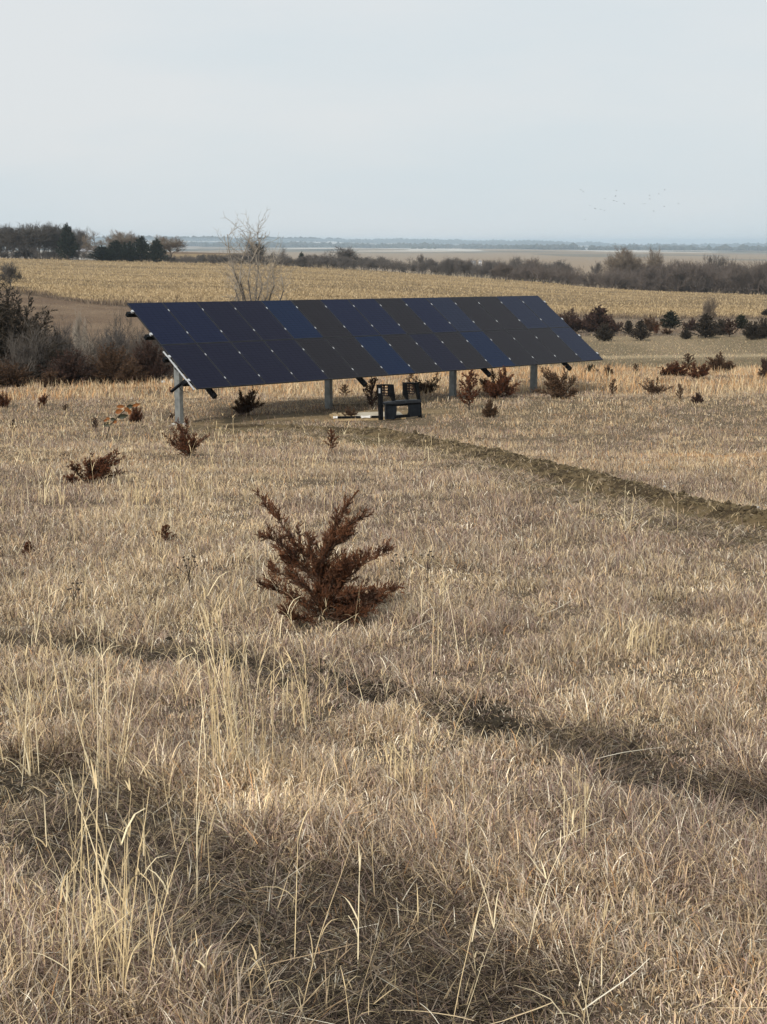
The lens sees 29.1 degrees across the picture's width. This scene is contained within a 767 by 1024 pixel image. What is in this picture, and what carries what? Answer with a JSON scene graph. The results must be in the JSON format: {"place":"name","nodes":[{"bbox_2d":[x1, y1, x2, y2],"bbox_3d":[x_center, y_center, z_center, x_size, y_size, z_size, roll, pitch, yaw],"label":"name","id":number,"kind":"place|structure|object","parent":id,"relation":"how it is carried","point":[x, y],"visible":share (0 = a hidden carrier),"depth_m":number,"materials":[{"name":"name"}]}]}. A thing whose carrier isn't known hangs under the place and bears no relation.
{"place":"outdoors","nodes":[
{"label":"outdoors","id":0,"kind":"place"},
{"bbox_2d":[0,239,766,1023],"bbox_3d":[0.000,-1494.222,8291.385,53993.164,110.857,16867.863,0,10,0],"label":"ground","id":1,"kind":"structure","parent":0,"point":[586,259],"depth_m":17.79,"materials":[{"name":"plant"}]},
{"bbox_2d":[0,390,11,407],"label":"cedar","id":2,"kind":"object","parent":1,"relation":"on","point":[4,403],"visible":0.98,"depth_m":44.60,"materials":[{"name":"brown plant"}]},
{"bbox_2d":[0,262,21,286],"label":"bare tree","id":3,"kind":"object","parent":1,"relation":"on","point":[9,272],"visible":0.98,"depth_m":230.67,"materials":[{"name":"grey plant"}]},
{"bbox_2d":[0,223,27,257],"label":"bare tree","id":4,"kind":"object","parent":1,"relation":"on","point":[14,238],"visible":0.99,"depth_m":464.08,"materials":[{"name":"grey plant"}]},
{"bbox_2d":[0,359,38,387],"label":"cedar","id":5,"kind":"object","parent":1,"relation":"on","point":[9,376],"visible":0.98,"depth_m":57.22,"materials":[{"name":"brown plant"}]},
{"bbox_2d":[21,539,36,556],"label":"cedar","id":6,"kind":"object","parent":1,"relation":"on","point":[27,545],"visible":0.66,"depth_m":12.91,"materials":[{"name":"brown plant"}]},
{"bbox_2d":[1,667,57,777],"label":"grass clump","id":7,"kind":"object","parent":1,"relation":"on","point":[22,729],"visible":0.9,"depth_m":6.41,"materials":[{"name":"plant"}]},
{"bbox_2d":[3,315,63,384],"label":"shrub","id":8,"kind":"object","parent":1,"relation":"on","point":[20,352],"visible":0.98,"depth_m":58.28,"materials":[{"name":"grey plant"}]},
{"bbox_2d":[0,283,67,384],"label":"cedar","id":9,"kind":"object","parent":1,"relation":"on","point":[10,322],"visible":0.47,"depth_m":63.22,"materials":[{"name":"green plant"}]},
{"bbox_2d":[14,221,60,258],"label":"bare tree","id":10,"kind":"object","parent":1,"relation":"on","point":[32,233],"visible":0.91,"depth_m":468.58,"materials":[{"name":"grey plant"}]},
{"bbox_2d":[6,316,70,384],"bbox_3d":[-14.403,-6.680,61.792,2.836,3.028,2.800,7,12,33],"label":"cedar","id":11,"kind":"object","parent":1,"relation":"on","point":[53,352],"visible":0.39,"depth_m":61.50,"materials":[{"name":"brown plant"}]},
{"bbox_2d":[25,222,58,258],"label":"bare tree","id":12,"kind":"object","parent":1,"relation":"on","point":[45,237],"visible":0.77,"depth_m":473.32,"materials":[{"name":"grey plant"}]},
{"bbox_2d":[29,304,66,339],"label":"shrub","id":13,"kind":"object","parent":1,"relation":"on","point":[47,318],"visible":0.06,"depth_m":69.44,"materials":[{"name":"grey plant"}]},
{"bbox_2d":[34,464,67,504],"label":"grass clump","id":14,"kind":"object","parent":1,"relation":"on","point":[45,496],"visible":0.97,"depth_m":17.78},
{"bbox_2d":[33,368,70,387],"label":"cedar","id":15,"kind":"object","parent":1,"relation":"on","point":[50,378],"visible":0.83,"depth_m":56.42,"materials":[{"name":"brown plant"}]},
{"bbox_2d":[41,224,80,258],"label":"bare tree","id":16,"kind":"object","parent":1,"relation":"on","point":[59,236],"visible":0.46,"depth_m":476.56,"materials":[{"name":"grey plant"}]},
{"bbox_2d":[55,223,79,258],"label":"evergreen tree","id":17,"kind":"object","parent":1,"relation":"on","point":[67,243],"visible":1,"depth_m":461.58,"materials":[{"name":"green plant"}]},
{"bbox_2d":[36,347,100,385],"bbox_3d":[-12.372,-5.703,57.953,2.609,1.555,2.240,-2,10,-9],"label":"cedar","id":18,"kind":"object","parent":1,"relation":"on","point":[67,367],"visible":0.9,"depth_m":57.70,"materials":[{"name":"plant"}]},
{"bbox_2d":[47,319,89,369],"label":"shrub","id":19,"kind":"object","parent":1,"relation":"on","point":[60,338],"visible":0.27,"depth_m":65.67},
{"bbox_2d":[4,596,137,725],"bbox_3d":[-1.545,0.701,7.149,0.649,0.659,0.601,4,11,23],"label":"grass clump","id":20,"kind":"object","parent":1,"relation":"on","point":[76,637],"visible":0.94,"depth_m":7.17,"materials":[{"name":"plant"}]},
{"bbox_2d":[71,310,89,381],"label":"shrub","id":21,"kind":"object","parent":1,"relation":"on","point":[78,325],"visible":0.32,"depth_m":87.26,"materials":[{"name":"plant"}]},
{"bbox_2d":[71,331,97,366],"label":"shrub","id":22,"kind":"object","parent":1,"relation":"on","point":[81,341],"visible":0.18,"depth_m":67.60,"materials":[{"name":"plant"}]},
{"bbox_2d":[72,345,109,377],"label":"shrub","id":23,"kind":"object","parent":1,"relation":"on","point":[85,351],"visible":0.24,"depth_m":61.82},
{"bbox_2d":[78,229,104,260],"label":"bare tree","id":24,"kind":"object","parent":1,"relation":"on","point":[86,245],"visible":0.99,"depth_m":464.44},
{"bbox_2d":[62,448,126,484],"bbox_3d":[-3.966,-0.606,20.359,0.922,0.523,0.613,-3,11,-14],"label":"cedar","id":25,"kind":"object","parent":1,"relation":"on","point":[100,469],"visible":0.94,"depth_m":20.23,"materials":[{"name":"brown plant"}]},
{"bbox_2d":[72,314,116,382],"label":"shrub","id":26,"kind":"object","parent":1,"relation":"on","point":[94,350],"visible":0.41,"depth_m":69.86,"materials":[{"name":"grey plant"}]},
{"bbox_2d":[3,731,187,1021],"bbox_3d":[-0.737,0.953,3.822,0.488,0.650,0.498,4,11,21],"label":"grass clump","id":27,"kind":"object","parent":1,"relation":"on","point":[82,866],"visible":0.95,"depth_m":3.78,"materials":[{"name":"plant"}]},
{"bbox_2d":[87,245,111,260],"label":"evergreen tree","id":28,"kind":"object","parent":1,"relation":"on","point":[97,253],"visible":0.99,"depth_m":461.68,"materials":[{"name":"green plant"}]},
{"bbox_2d":[0,248,202,262],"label":"undergrowth","id":29,"kind":"object","parent":1,"relation":"on","point":[32,252],"visible":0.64,"depth_m":473.17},
{"bbox_2d":[93,324,131,382],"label":"shrub","id":30,"kind":"object","parent":1,"relation":"on","point":[114,335],"visible":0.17,"depth_m":71.55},
{"bbox_2d":[78,342,147,384],"bbox_3d":[-10.720,-5.871,58.405,2.676,1.773,2.642,-7,13,-36],"label":"cedar","id":31,"kind":"object","parent":1,"relation":"on","point":[109,363],"visible":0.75,"depth_m":58.12,"materials":[{"name":"brown plant"}]},
{"bbox_2d":[103,240,123,260],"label":"evergreen tree","id":32,"kind":"object","parent":1,"relation":"on","point":[114,244],"visible":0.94,"depth_m":461.67,"materials":[{"name":"green plant"}]},
{"bbox_2d":[55,612,174,789],"bbox_3d":[-1.125,0.759,6.169,0.435,0.821,0.525,-6,12,-29],"label":"grass clump","id":33,"kind":"object","parent":1,"relation":"on","point":[124,733],"visible":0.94,"depth_m":6.15,"materials":[{"name":"plant"}]},
{"bbox_2d":[98,230,138,248],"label":"bare tree","id":34,"kind":"object","parent":1,"relation":"on","point":[122,239],"visible":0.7,"depth_m":480.13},
{"bbox_2d":[103,402,140,438],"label":"seedling","id":35,"kind":"object","parent":1,"relation":"on","point":[126,409],"visible":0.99,"depth_m":33.66,"materials":[{"name":"orange plant"}]},
{"bbox_2d":[103,306,144,367],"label":"shrub","id":36,"kind":"object","parent":1,"relation":"on","point":[116,317],"visible":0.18,"depth_m":73.80,"materials":[{"name":"grey plant"}]},
{"bbox_2d":[64,766,188,990],"bbox_3d":[-0.675,0.983,3.914,0.385,0.568,0.319,0,10,0],"label":"grass clump","id":37,"kind":"object","parent":1,"relation":"on","point":[123,900],"visible":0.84,"depth_m":3.90,"materials":[{"name":"plant"}]},
{"bbox_2d":[115,241,141,260],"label":"evergreen tree","id":38,"kind":"object","parent":1,"relation":"on","point":[127,253],"visible":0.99,"depth_m":461.58,"materials":[{"name":"green plant"}]},
{"bbox_2d":[108,359,149,384],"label":"cedar","id":39,"kind":"object","parent":1,"relation":"on","point":[131,371],"visible":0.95,"depth_m":57.30,"materials":[{"name":"brown plant"}]},
{"bbox_2d":[128,406,143,422],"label":"cedar","id":40,"kind":"object","parent":1,"relation":"on","point":[136,416],"visible":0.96,"depth_m":39.24,"materials":[{"name":"brown plant"}]},
{"bbox_2d":[116,326,158,364],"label":"shrub","id":41,"kind":"object","parent":1,"relation":"on","point":[131,344],"visible":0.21,"depth_m":66.03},
{"bbox_2d":[118,475,159,505],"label":"grass clump","id":42,"kind":"object","parent":1,"relation":"on","point":[147,500],"visible":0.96,"depth_m":17.75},
{"bbox_2d":[131,235,151,261],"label":"evergreen tree","id":43,"kind":"object","parent":1,"relation":"on","point":[141,243],"visible":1,"depth_m":461.83,"materials":[{"name":"green plant"}]},
{"bbox_2d":[125,336,173,383],"bbox_3d":[-9.489,-6.131,59.806,2.028,1.969,2.362,-9,13,-40],"label":"cedar","id":44,"kind":"object","parent":1,"relation":"on","point":[150,361],"visible":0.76,"depth_m":59.61,"materials":[{"name":"brown plant"}]},
{"bbox_2d":[146,238,167,262],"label":"evergreen tree","id":45,"kind":"object","parent":1,"relation":"on","point":[159,252],"visible":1,"depth_m":462.16,"materials":[{"name":"green plant"}]},
{"bbox_2d":[155,524,176,540],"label":"cedar","id":46,"kind":"object","parent":1,"relation":"on","point":[166,526],"visible":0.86,"depth_m":14.23,"materials":[{"name":"brown plant"}]},
{"bbox_2d":[143,234,188,260],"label":"bare tree","id":47,"kind":"object","parent":1,"relation":"on","point":[170,243],"visible":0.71,"depth_m":481.28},
{"bbox_2d":[162,414,210,456],"bbox_3d":[-3.623,-1.396,26.988,0.640,0.792,0.793,5,11,24],"label":"cedar","id":48,"kind":"object","parent":1,"relation":"on","point":[182,443],"visible":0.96,"depth_m":26.87,"materials":[{"name":"brown plant"}]},
{"bbox_2d":[177,555,197,597],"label":"dried weed","id":49,"kind":"object","parent":1,"relation":"on","point":[193,556],"visible":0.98,"depth_m":10.61,"materials":[{"name":"brown plant"}]},
{"bbox_2d":[169,462,214,499],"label":"grass clump","id":50,"kind":"object","parent":1,"relation":"on","point":[193,482],"visible":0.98,"depth_m":18.19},
{"bbox_2d":[178,772,225,904],"bbox_3d":[-0.559,1.055,4.622,0.172,0.445,0.164,-7,12,-32],"label":"grass clump","id":51,"kind":"object","parent":1,"relation":"on","point":[211,822],"visible":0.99,"depth_m":4.64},
{"bbox_2d":[143,570,301,780],"bbox_3d":[-0.675,0.671,6.198,0.666,0.932,0.696,0,10,0],"label":"grass clump","id":52,"kind":"object","parent":1,"relation":"on","point":[232,733],"visible":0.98,"depth_m":6.18,"materials":[{"name":"plant"}]},
{"bbox_2d":[174,927,291,1013],"bbox_3d":[-0.393,1.183,3.805,0.282,0.292,0.165,8,13,38],"label":"grass clump","id":53,"kind":"object","parent":1,"relation":"on","point":[259,939],"visible":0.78,"depth_m":3.78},
{"bbox_2d":[231,386,264,414],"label":"cedar","id":54,"kind":"object","parent":1,"relation":"on","point":[246,405],"visible":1,"depth_m":40.73,"materials":[{"name":"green plant"}]},
{"bbox_2d":[243,240,275,264],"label":"bare tree","id":55,"kind":"object","parent":1,"relation":"on","point":[261,248],"visible":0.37,"depth_m":483.07,"materials":[{"name":"plant"}]},
{"bbox_2d":[215,211,304,300],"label":"dead tree","id":56,"kind":"object","parent":1,"relation":"on","point":[239,283],"visible":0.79,"depth_m":82.82,"materials":[{"name":"grey plant"}]},
{"bbox_2d":[267,636,345,727],"bbox_3d":[-0.420,0.813,7.161,0.464,0.453,0.325,4,11,23],"label":"grass clump","id":57,"kind":"object","parent":1,"relation":"on","point":[302,697],"visible":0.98,"depth_m":7.15,"materials":[{"name":"plant"}]},
{"bbox_2d":[252,488,404,627],"bbox_3d":[-0.358,0.302,9.599,1.007,0.902,0.685,0,10,0],"label":"cedar","id":58,"kind":"object","parent":1,"relation":"on","point":[326,587],"visible":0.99,"depth_m":9.57,"materials":[{"name":"plant"}]},
{"bbox_2d":[323,429,338,449],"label":"cedar","id":59,"kind":"object","parent":1,"relation":"on","point":[331,436],"visible":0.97,"depth_m":29.85,"materials":[{"name":"brown plant"}]},
{"bbox_2d":[322,246,369,269],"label":"bare tree","id":60,"kind":"object","parent":1,"relation":"on","point":[345,253],"visible":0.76,"depth_m":478.05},
{"bbox_2d":[125,296,602,423],"bbox_3d":[0.318,-4.528,43.848,2.827,3.729,17.654,10,14,43],"label":"solar array","id":61,"kind":"object","parent":1,"relation":"on","point":[208,347],"visible":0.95,"depth_m":42.30,"materials":[{"name":"glass"}]},
{"bbox_2d":[329,411,405,420],"bbox_3d":[-0.443,-2.609,40.053,1.960,0.134,1.182,-1,10,-8],"label":"pallet","id":62,"kind":"object","parent":1,"relation":"on","point":[368,416],"visible":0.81,"depth_m":39.53,"materials":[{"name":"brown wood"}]},
{"bbox_2d":[362,377,377,408],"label":"cedar","id":63,"kind":"object","parent":1,"relation":"on","point":[371,393],"visible":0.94,"depth_m":41.99,"materials":[{"name":"brown plant"}]},
{"bbox_2d":[175,251,572,283],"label":"hedgerow","id":64,"kind":"object","parent":1,"relation":"on","point":[448,266],"visible":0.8,"depth_m":458.39,"materials":[{"name":"plant"}]},
{"bbox_2d":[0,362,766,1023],"bbox_3d":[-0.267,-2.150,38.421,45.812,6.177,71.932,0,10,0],"label":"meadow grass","id":65,"kind":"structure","parent":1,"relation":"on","point":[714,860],"depth_m":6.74,"materials":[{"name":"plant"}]},
{"bbox_2d":[0,257,766,316],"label":"corn stubble","id":66,"kind":"object","parent":1,"relation":"on","point":[170,296],"visible":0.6,"depth_m":283.01,"materials":[{"name":"plant"}]},
{"bbox_2d":[0,426,766,1020],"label":"soil clods","id":67,"kind":"object","parent":1,"relation":"on","point":[492,720],"visible":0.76,"depth_m":7.27,"materials":[{"name":"soil"}]},
{"bbox_2d":[0,291,766,382],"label":"pasture stubble","id":68,"kind":"object","parent":1,"relation":"on","point":[630,363],"visible":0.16,"depth_m":129.39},
{"bbox_2d":[2,286,765,318],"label":"field edge brush","id":69,"kind":"object","parent":1,"relation":"on","point":[109,302],"visible":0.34,"depth_m":217.40,"materials":[{"name":"brown plant"}]},
{"bbox_2d":[2,235,766,250],"bbox_3d":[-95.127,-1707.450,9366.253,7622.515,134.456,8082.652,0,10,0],"label":"distant woods","id":70,"kind":"object","parent":1,"relation":"on","point":[501,243],"visible":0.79,"depth_m":7357.09,"materials":[{"name":"plant"}]},
{"bbox_2d":[376,382,421,419],"bbox_3d":[0.441,-2.937,39.335,1.377,1.011,0.160,-6,12,-29],"label":"attachment frame","id":71,"kind":"object","parent":1,"relation":"on","point":[413,405],"visible":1,"depth_m":39.27,"materials":[{"name":"black paint"}]},
{"bbox_2d":[374,725,437,793],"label":"grass clump","id":72,"kind":"object","parent":1,"relation":"on","point":[401,757],"visible":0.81,"depth_m":5.99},
{"bbox_2d":[406,372,440,393],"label":"cedar","id":73,"kind":"object","parent":1,"relation":"on","point":[429,385],"visible":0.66,"depth_m":48.68,"materials":[{"name":"brown plant"}]},
{"bbox_2d":[456,369,481,409],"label":"cedar","id":74,"kind":"object","parent":1,"relation":"on","point":[468,397],"visible":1,"depth_m":41.78,"materials":[{"name":"brown plant"}]},
{"bbox_2d":[209,424,766,531],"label":"soil berm","id":75,"kind":"structure","parent":1,"relation":"on","point":[617,488],"depth_m":20.85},
{"bbox_2d":[481,399,498,417],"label":"cedar","id":76,"kind":"object","parent":1,"relation":"on","point":[488,411],"visible":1,"depth_m":39.85,"materials":[{"name":"brown plant"}]},
{"bbox_2d":[479,366,520,397],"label":"cedar","id":77,"kind":"object","parent":1,"relation":"on","point":[493,389],"visible":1,"depth_m":45.18,"materials":[{"name":"brown plant"}]},
{"bbox_2d":[278,423,766,532],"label":"scattered straw","id":78,"kind":"object","parent":1,"relation":"on","point":[459,453],"visible":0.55,"depth_m":22.28,"materials":[{"name":"brown plant"}]},
{"bbox_2d":[531,365,578,398],"bbox_3d":[5.229,-3.900,44.787,1.374,1.046,0.913,6,12,30],"label":"cedar","id":79,"kind":"object","parent":1,"relation":"on","point":[558,388],"visible":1,"depth_m":44.78,"materials":[{"name":"brown plant"}]},
{"bbox_2d":[557,307,586,331],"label":"cedar","id":80,"kind":"object","parent":1,"relation":"on","point":[573,322],"visible":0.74,"depth_m":158.83,"materials":[{"name":"brown plant"}]},
{"bbox_2d":[550,749,603,850],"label":"grass clump","id":81,"kind":"object","parent":1,"relation":"on","point":[585,807],"visible":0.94,"depth_m":5.21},
{"bbox_2d":[581,305,616,331],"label":"cedar","id":82,"kind":"object","parent":1,"relation":"on","point":[599,316],"visible":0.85,"depth_m":154.18,"materials":[{"name":"brown plant"}]},
{"bbox_2d":[593,323,615,340],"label":"cedar","id":83,"kind":"object","parent":1,"relation":"on","point":[603,333],"visible":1,"depth_m":140.17,"materials":[{"name":"green plant"}]},
{"bbox_2d":[601,245,645,287],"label":"bare tree","id":84,"kind":"object","parent":1,"relation":"on","point":[620,259],"visible":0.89,"depth_m":447.62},
{"bbox_2d":[489,256,766,294],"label":"woods","id":85,"kind":"object","parent":1,"relation":"on","point":[732,278],"visible":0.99,"depth_m":408.41,"materials":[{"name":"plant"}]},
{"bbox_2d":[622,320,633,333],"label":"cedar","id":86,"kind":"object","parent":1,"relation":"on","point":[628,326],"visible":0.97,"depth_m":153.56,"materials":[{"name":"green plant"}]},
{"bbox_2d":[629,319,652,339],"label":"cedar","id":87,"kind":"object","parent":1,"relation":"on","point":[640,332],"visible":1,"depth_m":141.48,"materials":[{"name":"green plant"}]},
{"bbox_2d":[624,607,670,659],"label":"grass clump","id":88,"kind":"object","parent":1,"relation":"on","point":[636,637],"visible":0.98,"depth_m":8.56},
{"bbox_2d":[638,247,665,269],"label":"bare tree","id":89,"kind":"object","parent":1,"relation":"on","point":[652,259],"visible":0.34,"depth_m":450.58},
{"bbox_2d":[642,314,662,331],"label":"cedar","id":90,"kind":"object","parent":1,"relation":"on","point":[651,323],"visible":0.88,"depth_m":159.33,"materials":[{"name":"brown plant"}]},
{"bbox_2d":[640,376,673,395],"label":"cedar","id":91,"kind":"object","parent":1,"relation":"on","point":[651,386],"visible":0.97,"depth_m":47.39,"materials":[{"name":"brown plant"}]},
{"bbox_2d":[660,310,684,328],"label":"cedar","id":92,"kind":"object","parent":1,"relation":"on","point":[671,322],"visible":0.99,"depth_m":182.15,"materials":[{"name":"green plant"}]},
{"bbox_2d":[657,360,689,375],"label":"cedar","id":93,"kind":"object","parent":1,"relation":"on","point":[673,368],"visible":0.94,"depth_m":61.44,"materials":[{"name":"brown plant"}]},
{"bbox_2d":[682,353,695,368],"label":"cedar","id":94,"kind":"object","parent":1,"relation":"on","point":[687,358],"visible":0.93,"depth_m":67.29,"materials":[{"name":"brown plant"}]},
{"bbox_2d":[681,317,698,330],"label":"cedar","id":95,"kind":"object","parent":1,"relation":"on","point":[690,325],"visible":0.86,"depth_m":162.42,"materials":[{"name":"brown plant"}]},
{"bbox_2d":[690,392,703,403],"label":"cedar","id":96,"kind":"object","parent":1,"relation":"on","point":[698,398],"visible":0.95,"depth_m":43.84,"materials":[{"name":"brown plant"}]},
{"bbox_2d":[687,360,710,377],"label":"cedar","id":97,"kind":"object","parent":1,"relation":"on","point":[703,370],"visible":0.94,"depth_m":57.80,"materials":[{"name":"brown plant"}]},
{"bbox_2d":[691,313,722,337],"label":"cedar","id":98,"kind":"object","parent":1,"relation":"on","point":[706,320],"visible":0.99,"depth_m":145.04,"materials":[{"name":"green plant"}]},
{"bbox_2d":[700,296,718,323],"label":"bare bush","id":99,"kind":"object","parent":1,"relation":"on","point":[708,308],"visible":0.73,"depth_m":161.50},
{"bbox_2d":[702,254,727,293],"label":"bare tree","id":100,"kind":"object","parent":1,"relation":"on","point":[710,260],"visible":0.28,"depth_m":450.63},
{"bbox_2d":[706,350,735,372],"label":"cedar","id":101,"kind":"object","parent":1,"relation":"on","point":[718,362],"visible":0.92,"depth_m":64.27,"materials":[{"name":"brown plant"}]},
{"bbox_2d":[714,318,732,334],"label":"cedar","id":102,"kind":"object","parent":1,"relation":"on","point":[720,324],"visible":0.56,"depth_m":150.76,"materials":[{"name":"green plant"}]},
{"bbox_2d":[721,318,738,336],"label":"cedar","id":103,"kind":"object","parent":1,"relation":"on","point":[728,326],"visible":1,"depth_m":146.80,"materials":[{"name":"green plant"}]},
{"bbox_2d":[733,314,747,329],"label":"cedar","id":104,"kind":"object","parent":1,"relation":"on","point":[741,320],"visible":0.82,"depth_m":180.73,"materials":[{"name":"green plant"}]},
{"bbox_2d":[742,321,763,339],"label":"cedar","id":105,"kind":"object","parent":1,"relation":"on","point":[751,332],"visible":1,"depth_m":142.08,"materials":[{"name":"green plant"}]},
{"bbox_2d":[757,318,766,338],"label":"cedar","id":106,"kind":"object","parent":1,"relation":"on","point":[763,328],"visible":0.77,"depth_m":143.71,"materials":[{"name":"green plant"}]},
{"bbox_2d":[757,357,766,376],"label":"cedar","id":107,"kind":"object","parent":1,"relation":"on","point":[764,366],"visible":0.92,"depth_m":58.82,"materials":[{"name":"brown plant"}]},
{"bbox_2d":[0,0,766,244],"label":"sky","id":108,"kind":"structure","parent":0,"point":[478,120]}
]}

